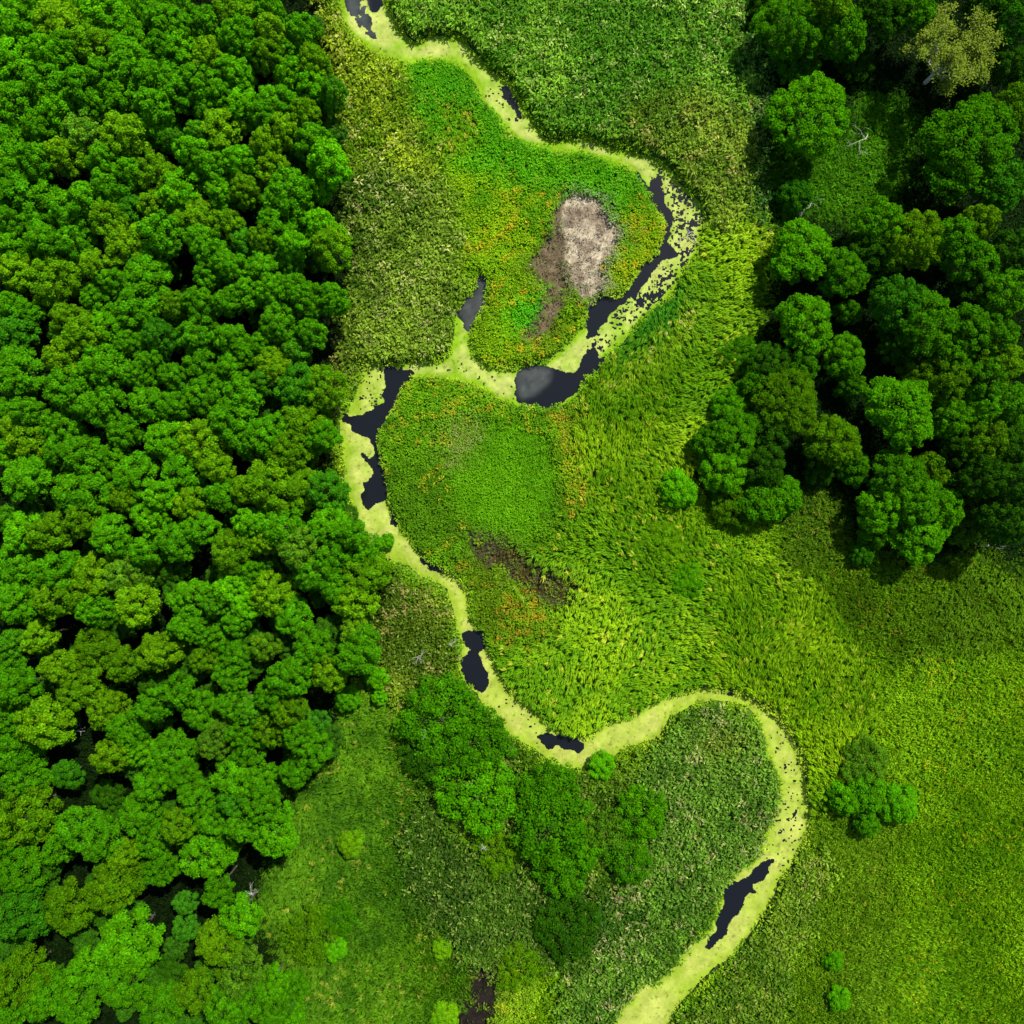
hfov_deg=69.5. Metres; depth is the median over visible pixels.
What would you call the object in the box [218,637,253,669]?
broadleaf tree
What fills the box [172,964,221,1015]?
broadleaf tree
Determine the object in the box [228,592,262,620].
broadleaf tree
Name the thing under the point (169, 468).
broadleaf tree
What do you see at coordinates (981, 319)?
broadleaf tree
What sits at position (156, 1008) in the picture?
broadleaf tree
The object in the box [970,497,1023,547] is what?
broadleaf tree
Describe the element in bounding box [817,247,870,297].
broadleaf tree
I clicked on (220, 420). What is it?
broadleaf tree
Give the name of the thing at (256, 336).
broadleaf tree
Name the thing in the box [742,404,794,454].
broadleaf tree
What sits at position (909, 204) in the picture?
forest undergrowth
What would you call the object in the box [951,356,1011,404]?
broadleaf tree
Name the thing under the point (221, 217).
broadleaf tree
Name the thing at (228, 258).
broadleaf tree
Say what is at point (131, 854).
broadleaf tree
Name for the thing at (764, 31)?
broadleaf tree
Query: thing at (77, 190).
broadleaf tree
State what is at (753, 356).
broadleaf tree
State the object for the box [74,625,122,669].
broadleaf tree
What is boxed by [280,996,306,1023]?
green bush
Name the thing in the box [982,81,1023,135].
broadleaf tree
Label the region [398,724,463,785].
willow bush
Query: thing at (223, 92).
broadleaf tree
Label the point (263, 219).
broadleaf tree
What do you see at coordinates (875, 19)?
broadleaf tree
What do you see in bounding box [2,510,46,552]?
broadleaf tree
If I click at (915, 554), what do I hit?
broadleaf tree
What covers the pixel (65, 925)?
broadleaf tree
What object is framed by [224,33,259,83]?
broadleaf tree
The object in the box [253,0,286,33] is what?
broadleaf tree
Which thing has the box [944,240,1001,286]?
broadleaf tree
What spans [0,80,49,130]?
broadleaf tree
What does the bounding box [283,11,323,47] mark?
broadleaf tree
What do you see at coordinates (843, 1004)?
green bush
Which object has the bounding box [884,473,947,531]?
broadleaf tree
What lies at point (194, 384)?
broadleaf tree
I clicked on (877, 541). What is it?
green bush
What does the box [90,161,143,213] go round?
broadleaf tree
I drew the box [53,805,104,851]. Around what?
broadleaf tree
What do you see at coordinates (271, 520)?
broadleaf tree
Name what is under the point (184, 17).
broadleaf tree
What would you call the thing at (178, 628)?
broadleaf tree
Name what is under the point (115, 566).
broadleaf tree
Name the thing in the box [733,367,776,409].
green bush
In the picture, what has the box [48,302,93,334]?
broadleaf tree
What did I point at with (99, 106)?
broadleaf tree
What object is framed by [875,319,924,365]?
broadleaf tree
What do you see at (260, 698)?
broadleaf tree
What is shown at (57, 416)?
broadleaf tree
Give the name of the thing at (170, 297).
broadleaf tree
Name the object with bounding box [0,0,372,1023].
forest canopy foliage
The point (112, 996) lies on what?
broadleaf tree
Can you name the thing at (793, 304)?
broadleaf tree
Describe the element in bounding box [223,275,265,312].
broadleaf tree
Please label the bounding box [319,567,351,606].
broadleaf tree
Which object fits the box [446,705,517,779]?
willow bush
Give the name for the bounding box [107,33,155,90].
broadleaf tree
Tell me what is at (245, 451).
broadleaf tree
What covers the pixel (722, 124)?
reeds
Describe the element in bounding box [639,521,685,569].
willow bush
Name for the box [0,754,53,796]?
broadleaf tree
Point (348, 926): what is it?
willow bush
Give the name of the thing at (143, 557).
broadleaf tree
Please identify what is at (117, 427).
broadleaf tree
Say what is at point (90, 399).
broadleaf tree
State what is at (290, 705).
broadleaf tree
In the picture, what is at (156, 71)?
broadleaf tree
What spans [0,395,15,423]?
broadleaf tree
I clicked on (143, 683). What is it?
broadleaf tree
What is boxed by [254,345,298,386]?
broadleaf tree
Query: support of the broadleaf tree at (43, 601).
on the ground at (480, 984)
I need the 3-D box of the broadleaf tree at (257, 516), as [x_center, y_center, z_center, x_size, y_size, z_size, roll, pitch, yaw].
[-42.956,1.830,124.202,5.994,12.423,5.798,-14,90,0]
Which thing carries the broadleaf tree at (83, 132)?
on the ground at (480, 984)
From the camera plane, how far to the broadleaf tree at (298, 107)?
119.86 m
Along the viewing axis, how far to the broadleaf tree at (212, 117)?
120.06 m
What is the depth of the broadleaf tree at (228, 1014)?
118.70 m
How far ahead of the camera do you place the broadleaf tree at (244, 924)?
120.99 m
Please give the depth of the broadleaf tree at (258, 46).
119.84 m
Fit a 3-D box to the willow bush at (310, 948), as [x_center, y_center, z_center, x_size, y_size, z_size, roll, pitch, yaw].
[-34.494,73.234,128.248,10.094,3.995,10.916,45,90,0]
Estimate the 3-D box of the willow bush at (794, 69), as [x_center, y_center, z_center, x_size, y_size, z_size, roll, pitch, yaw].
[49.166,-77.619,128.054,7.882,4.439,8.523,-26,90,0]
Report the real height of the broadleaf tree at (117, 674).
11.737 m
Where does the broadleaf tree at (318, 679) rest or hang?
on the ground at (480, 984)
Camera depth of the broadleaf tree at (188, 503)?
120.15 m
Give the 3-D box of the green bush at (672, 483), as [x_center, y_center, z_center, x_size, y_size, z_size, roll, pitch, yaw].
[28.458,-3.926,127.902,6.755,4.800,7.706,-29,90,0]
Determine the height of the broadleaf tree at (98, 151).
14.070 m
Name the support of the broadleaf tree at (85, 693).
on the ground at (480, 984)
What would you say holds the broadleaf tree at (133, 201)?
on the ground at (480, 984)
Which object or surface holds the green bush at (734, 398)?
on the ground at (480, 984)
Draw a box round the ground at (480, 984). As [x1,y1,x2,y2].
[0,0,1023,1023]
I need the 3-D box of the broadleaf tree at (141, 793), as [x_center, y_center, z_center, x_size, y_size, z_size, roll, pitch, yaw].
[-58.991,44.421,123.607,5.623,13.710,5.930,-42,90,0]
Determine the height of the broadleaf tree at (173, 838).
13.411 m
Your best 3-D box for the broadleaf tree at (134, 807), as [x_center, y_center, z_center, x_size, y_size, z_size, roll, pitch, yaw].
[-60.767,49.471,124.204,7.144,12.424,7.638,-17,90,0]
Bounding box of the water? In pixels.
[339,0,807,1009]
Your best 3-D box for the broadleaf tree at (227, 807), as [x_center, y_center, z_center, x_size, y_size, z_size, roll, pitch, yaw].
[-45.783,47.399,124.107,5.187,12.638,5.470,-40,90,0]
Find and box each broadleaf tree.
[0,0,43,57]
[0,32,39,82]
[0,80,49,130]
[0,121,30,157]
[0,140,38,189]
[0,158,60,217]
[0,205,29,243]
[0,227,40,271]
[0,250,39,292]
[0,291,30,319]
[0,314,43,348]
[0,343,45,397]
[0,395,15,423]
[0,409,54,461]
[0,437,31,469]
[0,454,57,503]
[0,540,46,586]
[0,580,36,624]
[0,646,36,686]
[0,664,44,708]
[0,705,18,735]
[0,730,47,774]
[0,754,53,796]
[0,777,64,847]
[0,825,28,857]
[0,843,57,893]
[0,877,53,940]
[0,940,59,1009]
[0,986,33,1023]
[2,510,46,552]
[7,396,51,426]
[11,692,76,749]
[12,298,48,331]
[15,141,69,185]
[16,0,56,22]
[17,618,67,654]
[18,964,71,1022]
[19,208,50,231]
[20,105,61,145]
[22,58,81,118]
[24,33,71,71]
[24,218,67,259]
[24,510,77,552]
[25,250,95,309]
[29,576,85,620]
[30,549,81,594]
[31,0,97,50]
[35,648,84,683]
[36,89,79,132]
[37,408,89,442]
[39,828,81,865]
[41,335,84,378]
[42,135,87,179]
[42,360,96,418]
[42,431,88,471]
[43,875,96,937]
[45,190,90,235]
[48,28,88,74]
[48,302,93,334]
[50,470,111,521]
[51,759,85,789]
[52,224,103,262]
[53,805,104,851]
[53,984,100,1023]
[55,63,101,111]
[55,663,106,711]
[60,108,107,158]
[60,311,108,355]
[60,501,102,538]
[61,434,113,476]
[62,0,97,22]
[63,944,106,988]
[66,180,115,223]
[69,19,118,75]
[70,550,116,598]
[73,593,119,628]
[74,385,131,428]
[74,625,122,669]
[76,0,134,37]
[78,248,121,285]
[78,279,118,315]
[80,89,118,124]
[80,813,125,862]
[81,343,130,388]
[83,141,124,180]
[84,55,126,96]
[86,689,132,730]
[87,200,134,243]
[88,738,130,773]
[88,856,146,914]
[89,308,127,344]
[89,513,138,558]
[89,779,125,810]
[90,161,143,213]
[91,902,165,974]
[92,443,129,479]
[92,954,149,1008]
[95,267,126,295]
[96,6,154,71]
[98,110,151,161]
[101,553,157,597]
[102,78,146,117]
[103,221,157,266]
[103,644,144,682]
[104,709,153,750]
[105,413,146,452]
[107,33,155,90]
[107,835,145,874]
[108,479,144,513]
[110,279,165,331]
[112,191,145,224]
[112,450,159,501]
[113,327,150,360]
[114,581,162,628]
[115,156,149,191]
[117,788,163,836]
[122,0,156,32]
[123,247,172,297]
[123,359,161,390]
[123,734,156,766]
[126,384,171,423]
[127,536,166,566]
[129,503,171,539]
[132,57,179,104]
[132,765,167,802]
[133,86,181,129]
[133,684,179,722]
[134,808,185,860]
[135,208,187,259]
[135,346,171,376]
[135,631,186,672]
[135,978,185,1023]
[136,148,180,191]
[136,188,170,218]
[137,668,168,697]
[138,104,180,153]
[140,316,183,357]
[140,478,180,511]
[141,1,192,45]
[141,28,178,66]
[141,851,181,887]
[142,420,190,460]
[148,727,199,775]
[153,520,199,562]
[154,165,205,213]
[154,953,188,986]
[156,362,189,390]
[157,72,195,118]
[157,554,191,584]
[158,290,193,325]
[159,0,194,21]
[159,390,196,421]
[160,440,207,492]
[160,805,197,844]
[162,671,198,711]
[163,28,195,66]
[164,578,211,623]
[164,757,202,790]
[166,612,203,642]
[170,486,209,520]
[171,135,212,173]
[171,193,225,237]
[172,12,205,56]
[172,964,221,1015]
[176,58,223,108]
[176,313,219,351]
[176,418,232,469]
[176,777,221,817]
[177,822,238,878]
[179,285,220,324]
[181,339,220,377]
[181,372,224,418]
[181,511,223,545]
[181,690,217,731]
[182,223,229,268]
[188,643,221,673]
[189,4,220,48]
[190,796,230,835]
[191,35,230,89]
[192,260,224,292]
[192,614,233,651]
[193,96,222,125]
[194,149,230,185]
[194,914,243,966]
[195,715,239,760]
[198,108,248,155]
[198,452,239,483]
[200,863,237,908]
[201,472,244,513]
[203,177,239,212]
[203,978,247,1023]
[207,393,257,448]
[209,78,239,118]
[209,290,245,318]
[209,753,257,800]
[210,323,249,354]
[210,528,260,575]
[210,572,251,605]
[211,0,260,38]
[211,249,248,284]
[211,658,248,691]
[213,208,246,245]
[213,687,251,722]
[214,52,258,100]
[215,13,259,74]
[215,783,244,817]
[216,348,251,381]
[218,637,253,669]
[218,890,264,937]
[220,938,269,1001]
[221,373,264,417]
[221,604,255,638]
[222,144,259,181]
[222,718,256,746]
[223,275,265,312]
[223,804,263,842]
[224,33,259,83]
[226,85,266,132]
[227,733,267,768]
[228,335,260,366]
[228,424,271,461]
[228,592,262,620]
[229,171,264,211]
[229,474,263,504]
[230,226,259,259]
[230,507,266,537]
[233,969,267,1020]
[235,559,265,587]
[240,780,281,823]
[243,458,303,515]
[243,759,278,796]
[246,99,275,131]
[246,248,283,289]
[246,410,296,463]
[246,528,281,554]
[247,223,278,255]
[247,986,289,1023]
[248,124,283,168]
[248,330,282,364]
[249,799,298,858]
[250,570,301,618]
[251,709,292,749]
[252,36,283,76]
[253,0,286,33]
[253,11,288,54]
[254,148,289,188]
[254,273,290,310]
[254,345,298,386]
[254,681,291,711]
[255,84,298,122]
[255,505,307,548]
[256,204,299,251]
[259,302,298,344]
[261,164,316,221]
[261,961,289,1002]
[263,655,312,697]
[265,428,314,473]
[270,55,313,94]
[270,110,302,154]
[270,694,310,729]
[272,360,319,407]
[274,593,313,637]
[276,37,300,76]
[276,272,312,307]
[277,229,312,261]
[277,526,321,571]
[278,753,311,789]
[280,403,326,441]
[281,719,316,755]
[282,467,320,512]
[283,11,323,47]
[283,204,322,238]
[289,97,321,135]
[290,281,327,319]
[292,623,334,667]
[293,121,333,162]
[293,551,339,591]
[294,317,328,350]
[295,65,327,105]
[296,732,333,771]
[297,41,332,83]
[300,207,337,245]
[301,467,351,510]
[302,167,337,206]
[304,364,349,412]
[304,419,342,453]
[306,136,352,190]
[307,502,348,550]
[308,221,353,274]
[311,653,348,692]
[316,528,354,569]
[319,281,351,316]
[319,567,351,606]
[331,583,380,622]
[332,623,381,675]
[334,516,368,552]
[342,551,393,598]
[346,533,383,566]
[698,451,749,494]
[710,405,763,457]
[742,341,792,377]
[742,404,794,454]
[742,441,786,486]
[748,0,826,61]
[750,368,817,437]
[761,70,851,159]
[767,218,832,284]
[773,292,832,354]
[801,414,862,468]
[803,0,852,34]
[813,4,866,63]
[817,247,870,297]
[821,331,865,378]
[841,224,899,279]
[850,195,906,248]
[854,0,909,44]
[855,486,910,534]
[860,375,933,451]
[866,447,927,497]
[867,273,930,332]
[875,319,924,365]
[878,208,944,273]
[884,0,937,40]
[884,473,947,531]
[887,500,951,567]
[895,290,958,357]
[914,352,971,404]
[914,487,964,530]
[917,92,1021,205]
[926,215,982,273]
[928,334,970,379]
[930,397,978,439]
[934,429,981,468]
[940,302,991,359]
[943,453,1009,504]
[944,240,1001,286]
[947,269,1000,307]
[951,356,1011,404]
[954,0,1007,38]
[955,411,1009,467]
[958,203,1001,242]
[963,387,1003,425]
[968,313,1020,358]
[969,338,1023,388]
[970,157,1023,214]
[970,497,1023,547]
[971,264,1023,322]
[975,424,1023,463]
[980,461,1023,515]
[982,45,1023,91]
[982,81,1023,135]
[985,381,1023,426]
[988,0,1023,51]
[988,227,1023,273]
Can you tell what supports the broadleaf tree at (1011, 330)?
on the ground at (480, 984)
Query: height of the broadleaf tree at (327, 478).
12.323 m
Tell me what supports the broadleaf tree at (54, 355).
on the ground at (480, 984)
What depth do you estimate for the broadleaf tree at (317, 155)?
118.16 m
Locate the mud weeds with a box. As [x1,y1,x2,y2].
[456,193,616,1023]
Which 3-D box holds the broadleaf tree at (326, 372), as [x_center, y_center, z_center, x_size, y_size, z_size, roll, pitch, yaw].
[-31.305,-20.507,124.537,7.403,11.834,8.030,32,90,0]
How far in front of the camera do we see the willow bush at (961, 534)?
125.98 m
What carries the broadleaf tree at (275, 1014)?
on the ground at (480, 984)
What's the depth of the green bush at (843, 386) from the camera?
125.61 m
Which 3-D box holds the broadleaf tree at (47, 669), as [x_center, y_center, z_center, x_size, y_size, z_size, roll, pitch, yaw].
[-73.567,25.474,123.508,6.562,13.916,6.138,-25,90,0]
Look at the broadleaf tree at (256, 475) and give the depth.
118.71 m
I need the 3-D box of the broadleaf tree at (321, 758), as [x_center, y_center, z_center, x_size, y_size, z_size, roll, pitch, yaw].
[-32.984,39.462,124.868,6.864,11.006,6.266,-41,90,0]
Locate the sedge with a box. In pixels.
[326,0,815,1023]
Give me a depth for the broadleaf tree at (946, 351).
121.08 m
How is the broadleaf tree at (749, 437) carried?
on the ground at (480, 984)
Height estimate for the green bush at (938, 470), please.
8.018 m
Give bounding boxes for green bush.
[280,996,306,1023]
[282,969,311,1001]
[321,936,347,962]
[334,683,361,712]
[337,830,365,858]
[363,667,389,690]
[371,689,387,705]
[377,533,393,549]
[429,1000,459,1023]
[432,934,452,959]
[587,749,614,780]
[657,467,697,508]
[687,423,728,465]
[710,384,753,426]
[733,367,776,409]
[735,481,781,523]
[745,0,778,22]
[765,475,802,517]
[774,175,812,215]
[784,349,820,386]
[801,456,835,486]
[821,950,843,970]
[826,780,861,816]
[826,984,851,1011]
[830,299,863,326]
[831,373,866,402]
[834,449,870,488]
[845,770,887,813]
[849,542,875,565]
[851,811,881,837]
[856,519,889,548]
[877,781,918,823]
[893,358,936,386]
[908,451,952,486]
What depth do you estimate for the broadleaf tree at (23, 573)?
121.94 m
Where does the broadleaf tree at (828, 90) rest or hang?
on the ground at (480, 984)
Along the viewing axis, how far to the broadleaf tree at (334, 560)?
120.05 m
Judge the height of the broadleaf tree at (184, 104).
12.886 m
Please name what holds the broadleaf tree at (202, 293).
on the ground at (480, 984)
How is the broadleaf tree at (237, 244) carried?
on the ground at (480, 984)
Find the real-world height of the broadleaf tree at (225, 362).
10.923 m
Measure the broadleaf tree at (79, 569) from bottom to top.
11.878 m
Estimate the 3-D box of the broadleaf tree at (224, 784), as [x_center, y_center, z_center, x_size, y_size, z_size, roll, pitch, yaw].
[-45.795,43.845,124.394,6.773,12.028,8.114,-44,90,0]
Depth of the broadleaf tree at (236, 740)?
119.64 m
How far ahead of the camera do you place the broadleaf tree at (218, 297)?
119.62 m
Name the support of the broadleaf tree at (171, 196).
on the ground at (480, 984)
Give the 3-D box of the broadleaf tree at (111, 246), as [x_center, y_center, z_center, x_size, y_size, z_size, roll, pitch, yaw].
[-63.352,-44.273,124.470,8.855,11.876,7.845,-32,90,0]
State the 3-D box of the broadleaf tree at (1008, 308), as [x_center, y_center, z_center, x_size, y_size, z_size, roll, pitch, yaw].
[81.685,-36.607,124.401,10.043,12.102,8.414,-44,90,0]
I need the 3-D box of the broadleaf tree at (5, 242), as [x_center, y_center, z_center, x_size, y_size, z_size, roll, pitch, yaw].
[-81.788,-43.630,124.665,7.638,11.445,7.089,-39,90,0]
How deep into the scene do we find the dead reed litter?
129.75 m
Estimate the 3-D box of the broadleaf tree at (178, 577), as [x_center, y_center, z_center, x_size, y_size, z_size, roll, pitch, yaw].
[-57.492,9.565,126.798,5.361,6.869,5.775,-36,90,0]
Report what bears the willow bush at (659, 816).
on the ground at (480, 984)
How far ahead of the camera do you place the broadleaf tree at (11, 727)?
121.46 m
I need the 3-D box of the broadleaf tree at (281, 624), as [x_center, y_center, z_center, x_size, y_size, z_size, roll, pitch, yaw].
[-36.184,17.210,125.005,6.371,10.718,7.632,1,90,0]
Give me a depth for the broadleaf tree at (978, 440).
120.85 m
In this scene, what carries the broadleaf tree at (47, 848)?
on the ground at (480, 984)
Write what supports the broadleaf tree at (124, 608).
on the ground at (480, 984)
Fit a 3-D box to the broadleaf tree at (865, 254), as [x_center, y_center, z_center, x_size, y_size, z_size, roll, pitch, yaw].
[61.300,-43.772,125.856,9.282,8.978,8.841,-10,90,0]
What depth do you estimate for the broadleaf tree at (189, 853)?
121.44 m
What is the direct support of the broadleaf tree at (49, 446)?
on the ground at (480, 984)
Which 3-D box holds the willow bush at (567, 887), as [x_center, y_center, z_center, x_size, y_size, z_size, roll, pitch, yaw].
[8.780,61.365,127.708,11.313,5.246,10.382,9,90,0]
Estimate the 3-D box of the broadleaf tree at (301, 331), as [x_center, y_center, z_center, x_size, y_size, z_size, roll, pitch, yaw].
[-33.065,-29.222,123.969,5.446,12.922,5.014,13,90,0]
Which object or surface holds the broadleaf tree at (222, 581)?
on the ground at (480, 984)
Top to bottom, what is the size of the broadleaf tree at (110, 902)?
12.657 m
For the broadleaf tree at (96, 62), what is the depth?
118.80 m
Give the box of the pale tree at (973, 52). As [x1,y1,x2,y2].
[899,1,1007,100]
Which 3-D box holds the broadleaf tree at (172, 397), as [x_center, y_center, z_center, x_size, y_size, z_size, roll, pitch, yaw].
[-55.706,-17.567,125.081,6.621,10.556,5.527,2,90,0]
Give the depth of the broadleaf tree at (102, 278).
120.34 m
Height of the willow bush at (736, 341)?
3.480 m
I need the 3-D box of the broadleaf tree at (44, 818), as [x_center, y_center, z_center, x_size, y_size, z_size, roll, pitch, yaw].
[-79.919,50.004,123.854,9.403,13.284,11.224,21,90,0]
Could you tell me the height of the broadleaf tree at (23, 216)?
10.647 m
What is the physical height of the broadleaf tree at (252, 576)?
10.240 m
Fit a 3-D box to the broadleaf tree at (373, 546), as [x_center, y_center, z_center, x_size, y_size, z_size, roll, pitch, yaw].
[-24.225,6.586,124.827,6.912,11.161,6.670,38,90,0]
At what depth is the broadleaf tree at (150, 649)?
120.11 m
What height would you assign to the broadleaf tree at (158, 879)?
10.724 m
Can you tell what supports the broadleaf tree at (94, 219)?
on the ground at (480, 984)
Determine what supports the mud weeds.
on the ground at (480, 984)
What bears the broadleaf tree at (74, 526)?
on the ground at (480, 984)
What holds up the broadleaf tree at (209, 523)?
on the ground at (480, 984)
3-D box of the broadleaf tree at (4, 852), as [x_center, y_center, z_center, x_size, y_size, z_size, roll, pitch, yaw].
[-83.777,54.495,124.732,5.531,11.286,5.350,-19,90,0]
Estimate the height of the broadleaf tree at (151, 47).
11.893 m
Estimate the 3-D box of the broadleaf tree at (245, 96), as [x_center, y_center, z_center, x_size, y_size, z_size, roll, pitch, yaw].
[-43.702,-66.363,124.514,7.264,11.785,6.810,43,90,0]
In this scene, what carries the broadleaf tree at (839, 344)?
on the ground at (480, 984)
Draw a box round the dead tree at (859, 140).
[849,125,867,156]
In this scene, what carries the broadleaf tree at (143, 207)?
on the ground at (480, 984)
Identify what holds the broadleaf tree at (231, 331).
on the ground at (480, 984)
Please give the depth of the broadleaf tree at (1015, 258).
120.70 m
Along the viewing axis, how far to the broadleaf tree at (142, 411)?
120.18 m
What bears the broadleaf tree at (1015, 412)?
on the ground at (480, 984)
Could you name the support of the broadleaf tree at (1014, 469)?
on the ground at (480, 984)
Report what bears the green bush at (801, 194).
on the ground at (480, 984)
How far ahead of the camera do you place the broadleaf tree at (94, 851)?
118.95 m
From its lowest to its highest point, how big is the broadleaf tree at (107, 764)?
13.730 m
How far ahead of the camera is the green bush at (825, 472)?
126.40 m
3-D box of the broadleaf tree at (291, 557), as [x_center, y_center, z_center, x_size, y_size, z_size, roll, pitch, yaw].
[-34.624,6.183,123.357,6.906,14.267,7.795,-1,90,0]
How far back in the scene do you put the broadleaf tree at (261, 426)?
119.69 m
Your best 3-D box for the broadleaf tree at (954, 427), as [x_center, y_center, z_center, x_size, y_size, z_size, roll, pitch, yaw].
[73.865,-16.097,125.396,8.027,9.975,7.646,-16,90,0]
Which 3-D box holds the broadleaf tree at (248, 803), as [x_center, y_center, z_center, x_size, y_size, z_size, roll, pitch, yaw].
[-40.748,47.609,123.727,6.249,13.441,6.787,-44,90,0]
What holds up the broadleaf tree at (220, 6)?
on the ground at (480, 984)
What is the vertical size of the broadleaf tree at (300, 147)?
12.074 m
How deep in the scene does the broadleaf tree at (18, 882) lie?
120.69 m
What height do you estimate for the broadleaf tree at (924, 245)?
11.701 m
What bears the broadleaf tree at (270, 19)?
on the ground at (480, 984)
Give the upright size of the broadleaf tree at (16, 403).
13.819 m
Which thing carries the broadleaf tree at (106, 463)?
on the ground at (480, 984)
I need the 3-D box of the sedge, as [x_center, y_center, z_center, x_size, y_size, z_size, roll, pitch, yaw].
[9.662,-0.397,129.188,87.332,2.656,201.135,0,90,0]
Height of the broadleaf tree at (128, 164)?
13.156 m
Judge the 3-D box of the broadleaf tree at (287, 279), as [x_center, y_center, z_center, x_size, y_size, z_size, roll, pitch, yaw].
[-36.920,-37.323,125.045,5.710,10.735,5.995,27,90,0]
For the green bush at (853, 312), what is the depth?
125.79 m
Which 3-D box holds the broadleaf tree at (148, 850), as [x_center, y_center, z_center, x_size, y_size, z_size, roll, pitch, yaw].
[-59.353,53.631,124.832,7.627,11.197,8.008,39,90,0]
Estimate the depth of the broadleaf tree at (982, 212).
120.32 m
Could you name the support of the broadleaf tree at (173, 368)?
on the ground at (480, 984)
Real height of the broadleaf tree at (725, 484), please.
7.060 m
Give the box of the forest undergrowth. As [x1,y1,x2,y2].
[0,0,1023,1023]
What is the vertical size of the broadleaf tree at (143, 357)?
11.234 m
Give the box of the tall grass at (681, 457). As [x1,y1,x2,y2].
[425,101,883,816]
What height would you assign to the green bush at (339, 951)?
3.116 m
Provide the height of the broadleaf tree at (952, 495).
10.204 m
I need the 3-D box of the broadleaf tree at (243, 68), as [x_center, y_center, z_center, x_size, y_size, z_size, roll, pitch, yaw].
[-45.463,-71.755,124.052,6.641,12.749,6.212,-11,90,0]
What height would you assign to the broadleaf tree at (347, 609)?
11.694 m
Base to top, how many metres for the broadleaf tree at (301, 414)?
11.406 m
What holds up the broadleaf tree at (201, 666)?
on the ground at (480, 984)
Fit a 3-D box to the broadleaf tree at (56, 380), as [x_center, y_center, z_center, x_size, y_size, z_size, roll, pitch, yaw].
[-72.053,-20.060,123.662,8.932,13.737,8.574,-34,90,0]
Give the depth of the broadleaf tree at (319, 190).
120.90 m
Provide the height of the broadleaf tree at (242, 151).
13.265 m
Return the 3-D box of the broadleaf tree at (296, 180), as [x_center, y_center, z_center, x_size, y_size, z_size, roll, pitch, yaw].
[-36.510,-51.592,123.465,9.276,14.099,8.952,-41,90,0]
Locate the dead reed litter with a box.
[523,192,625,337]
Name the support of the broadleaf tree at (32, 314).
on the ground at (480, 984)
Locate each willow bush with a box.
[278,904,344,966]
[321,897,360,936]
[393,671,487,763]
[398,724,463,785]
[429,745,518,838]
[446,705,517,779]
[471,832,521,881]
[496,940,547,993]
[509,783,594,873]
[510,757,582,822]
[529,840,596,898]
[531,891,601,966]
[561,827,607,874]
[575,806,627,853]
[604,834,653,884]
[615,783,667,842]
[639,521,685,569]
[671,561,705,597]
[711,479,757,529]
[716,334,755,367]
[761,140,814,194]
[772,42,821,87]
[841,732,889,783]
[947,505,992,548]
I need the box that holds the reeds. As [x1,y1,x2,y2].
[308,0,844,1023]
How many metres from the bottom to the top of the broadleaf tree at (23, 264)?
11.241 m
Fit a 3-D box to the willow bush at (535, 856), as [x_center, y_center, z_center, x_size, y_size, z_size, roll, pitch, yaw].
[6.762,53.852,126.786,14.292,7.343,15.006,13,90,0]
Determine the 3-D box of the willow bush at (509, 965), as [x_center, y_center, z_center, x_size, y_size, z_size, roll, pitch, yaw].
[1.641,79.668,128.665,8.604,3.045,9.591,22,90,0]
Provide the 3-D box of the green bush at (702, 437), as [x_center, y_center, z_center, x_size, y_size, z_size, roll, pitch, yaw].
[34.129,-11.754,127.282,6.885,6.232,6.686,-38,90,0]
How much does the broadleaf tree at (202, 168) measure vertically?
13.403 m
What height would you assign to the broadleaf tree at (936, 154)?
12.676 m
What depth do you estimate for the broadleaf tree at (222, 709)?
119.74 m
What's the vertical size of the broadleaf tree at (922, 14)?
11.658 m
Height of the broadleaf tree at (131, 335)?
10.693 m
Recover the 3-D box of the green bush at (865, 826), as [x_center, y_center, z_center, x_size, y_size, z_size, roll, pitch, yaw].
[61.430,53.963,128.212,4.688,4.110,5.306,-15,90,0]
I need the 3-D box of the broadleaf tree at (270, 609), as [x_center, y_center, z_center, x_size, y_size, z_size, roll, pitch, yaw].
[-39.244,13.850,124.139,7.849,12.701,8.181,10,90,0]
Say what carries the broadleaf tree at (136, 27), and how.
on the ground at (480, 984)
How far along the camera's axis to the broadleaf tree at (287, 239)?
119.15 m
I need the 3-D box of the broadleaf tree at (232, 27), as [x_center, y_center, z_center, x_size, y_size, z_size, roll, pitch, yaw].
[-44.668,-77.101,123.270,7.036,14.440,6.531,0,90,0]
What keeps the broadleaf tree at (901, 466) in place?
on the ground at (480, 984)
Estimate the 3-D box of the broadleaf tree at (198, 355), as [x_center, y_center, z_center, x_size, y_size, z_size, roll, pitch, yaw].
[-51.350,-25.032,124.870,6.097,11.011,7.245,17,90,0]
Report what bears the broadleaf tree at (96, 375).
on the ground at (480, 984)
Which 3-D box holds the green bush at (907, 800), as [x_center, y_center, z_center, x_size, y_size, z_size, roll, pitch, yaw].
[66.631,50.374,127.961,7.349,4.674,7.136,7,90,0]
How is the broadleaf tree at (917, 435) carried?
on the ground at (480, 984)
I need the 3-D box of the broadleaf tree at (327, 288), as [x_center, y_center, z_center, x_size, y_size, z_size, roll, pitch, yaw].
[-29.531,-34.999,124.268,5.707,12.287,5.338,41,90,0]
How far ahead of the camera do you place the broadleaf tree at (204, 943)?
120.64 m
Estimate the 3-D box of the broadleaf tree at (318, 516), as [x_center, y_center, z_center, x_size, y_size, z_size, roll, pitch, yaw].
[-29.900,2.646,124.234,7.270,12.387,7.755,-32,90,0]
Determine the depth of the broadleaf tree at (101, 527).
119.86 m
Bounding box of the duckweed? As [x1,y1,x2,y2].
[339,0,807,1023]
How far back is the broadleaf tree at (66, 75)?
118.32 m
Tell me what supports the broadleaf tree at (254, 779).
on the ground at (480, 984)
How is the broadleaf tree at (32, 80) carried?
on the ground at (480, 984)

